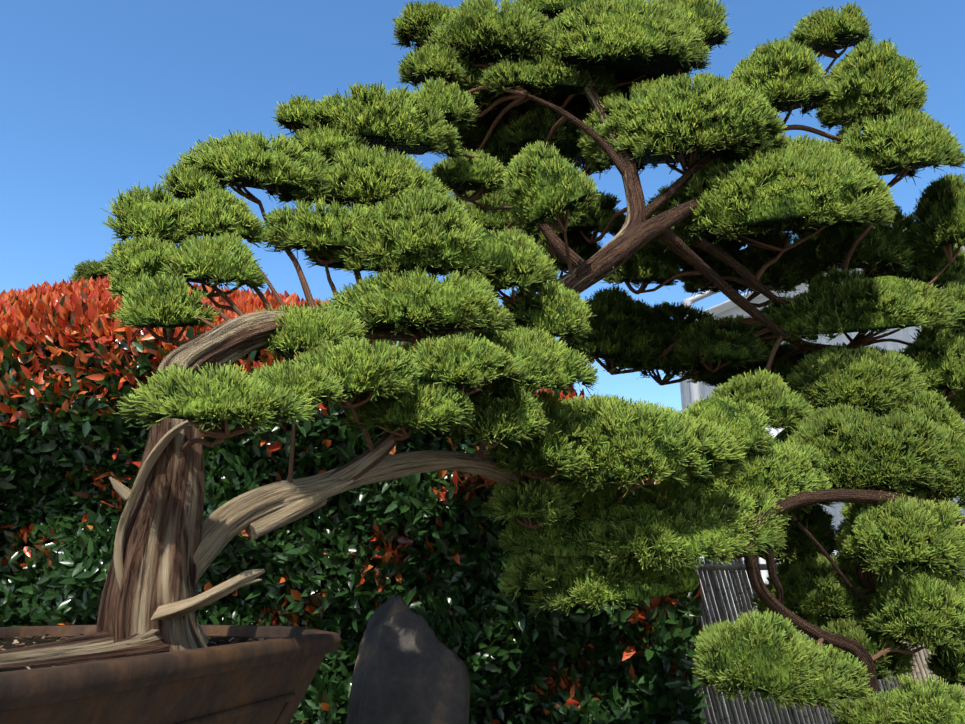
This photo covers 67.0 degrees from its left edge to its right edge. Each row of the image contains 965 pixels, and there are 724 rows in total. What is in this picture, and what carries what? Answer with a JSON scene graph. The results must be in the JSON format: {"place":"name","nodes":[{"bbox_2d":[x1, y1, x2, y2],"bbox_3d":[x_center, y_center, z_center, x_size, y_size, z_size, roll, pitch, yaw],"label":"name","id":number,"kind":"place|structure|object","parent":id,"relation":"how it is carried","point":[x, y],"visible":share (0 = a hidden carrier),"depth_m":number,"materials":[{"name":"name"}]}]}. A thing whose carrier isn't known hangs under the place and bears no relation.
{"place":"outdoors","nodes":[
{"label":"outdoors","id":0,"kind":"place"},
{"bbox_2d":[0,274,710,723],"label":"photinia hedge","id":1,"kind":"object","parent":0,"point":[78,318],"depth_m":4.79,"materials":[{"name":"green plant"}]},
{"bbox_2d":[0,0,964,412],"label":"sky","id":2,"kind":"structure","parent":0,"point":[98,98],"materials":[{"name":"blue"}]},
{"bbox_2d":[77,264,964,723],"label":"bonsai pads","id":3,"kind":"object","parent":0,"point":[765,668],"visible":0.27,"depth_m":3.25,"materials":[{"name":"green plant"}]},
{"bbox_2d":[111,0,964,625],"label":"juniper pad hulls","id":4,"kind":"object","parent":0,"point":[795,206],"visible":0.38,"depth_m":3.30,"materials":[{"name":"green plant"}]},
{"bbox_2d":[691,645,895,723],"bbox_3d":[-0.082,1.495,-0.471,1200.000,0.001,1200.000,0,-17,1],"label":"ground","id":5,"kind":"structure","parent":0,"point":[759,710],"depth_m":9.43,"materials":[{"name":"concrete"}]},
{"bbox_2d":[346,594,469,723],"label":"standing rock","id":6,"kind":"object","parent":5,"relation":"on","point":[410,668],"visible":1,"depth_m":3.15,"materials":[{"name":"stone"}]},
{"bbox_2d":[69,255,964,723],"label":"bonsai","id":7,"kind":"object","parent":5,"relation":"on","point":[823,423],"depth_m":3.32,"materials":[{"name":"green plant"}]},
{"bbox_2d":[682,290,729,721],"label":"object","id":8,"kind":"object","parent":5,"relation":"on","point":[694,389],"visible":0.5,"depth_m":8.59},
{"bbox_2d":[689,557,964,723],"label":"bamboo fence","id":9,"kind":"object","parent":5,"relation":"on","point":[739,567],"visible":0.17,"depth_m":6.08,"materials":[{"name":"grey wood"}]},
{"bbox_2d":[679,229,964,685],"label":"building","id":10,"kind":"structure","parent":0,"point":[727,308],"depth_m":14.09,"materials":[{"name":"paint"}]},
{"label":"pot plinth","id":11,"kind":"object","parent":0,"visible":0},
{"bbox_2d":[0,625,340,723],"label":"bonsai pot","id":12,"kind":"object","parent":11,"relation":"on","point":[173,687],"visible":0.67,"depth_m":1.64,"materials":[{"name":"ceramic"}]},
{"bbox_2d":[0,636,282,650],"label":"soil","id":13,"kind":"structure","parent":12,"relation":"in","point":[28,641],"depth_m":2.43,"materials":[{"name":"brown soil"}]},
{"bbox_2d":[0,633,280,668],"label":"soil litter","id":14,"kind":"object","parent":13,"relation":"on","point":[46,635],"visible":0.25,"depth_m":2.33,"materials":[{"name":"brown soil"}]},
{"bbox_2d":[0,0,964,671],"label":"juniper","id":15,"kind":"object","parent":13,"relation":"in","point":[420,194],"depth_m":3.20,"materials":[{"name":"green plant"}]},
{"bbox_2d":[109,420,353,620],"bbox_3d":[-0.652,0.461,2.115,0.291,0.548,0.786,-16,-23,43],"label":"deadwood","id":16,"kind":"object","parent":15,"relation":"attached to","point":[175,610],"visible":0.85,"depth_m":1.94,"materials":[{"name":"beige wood"}]},
{"bbox_2d":[193,450,572,582],"bbox_3d":[-0.090,0.604,2.809,2.209,0.536,0.146,15,-23,-40],"label":"tree branch","id":17,"kind":"object","parent":15,"relation":"attached to","point":[223,525],"visible":0.62,"depth_m":2.31,"materials":[{"name":"brown wood"}]},
{"bbox_2d":[525,93,847,351],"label":"juniper limbs","id":18,"kind":"object","parent":15,"relation":"attached to","point":[619,251],"visible":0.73,"depth_m":4.01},
{"bbox_2d":[176,693,295,723],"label":"pot panel moulding","id":19,"kind":"object","parent":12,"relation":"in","point":[289,699],"visible":1,"depth_m":1.92,"materials":[{"name":"ceramic"}]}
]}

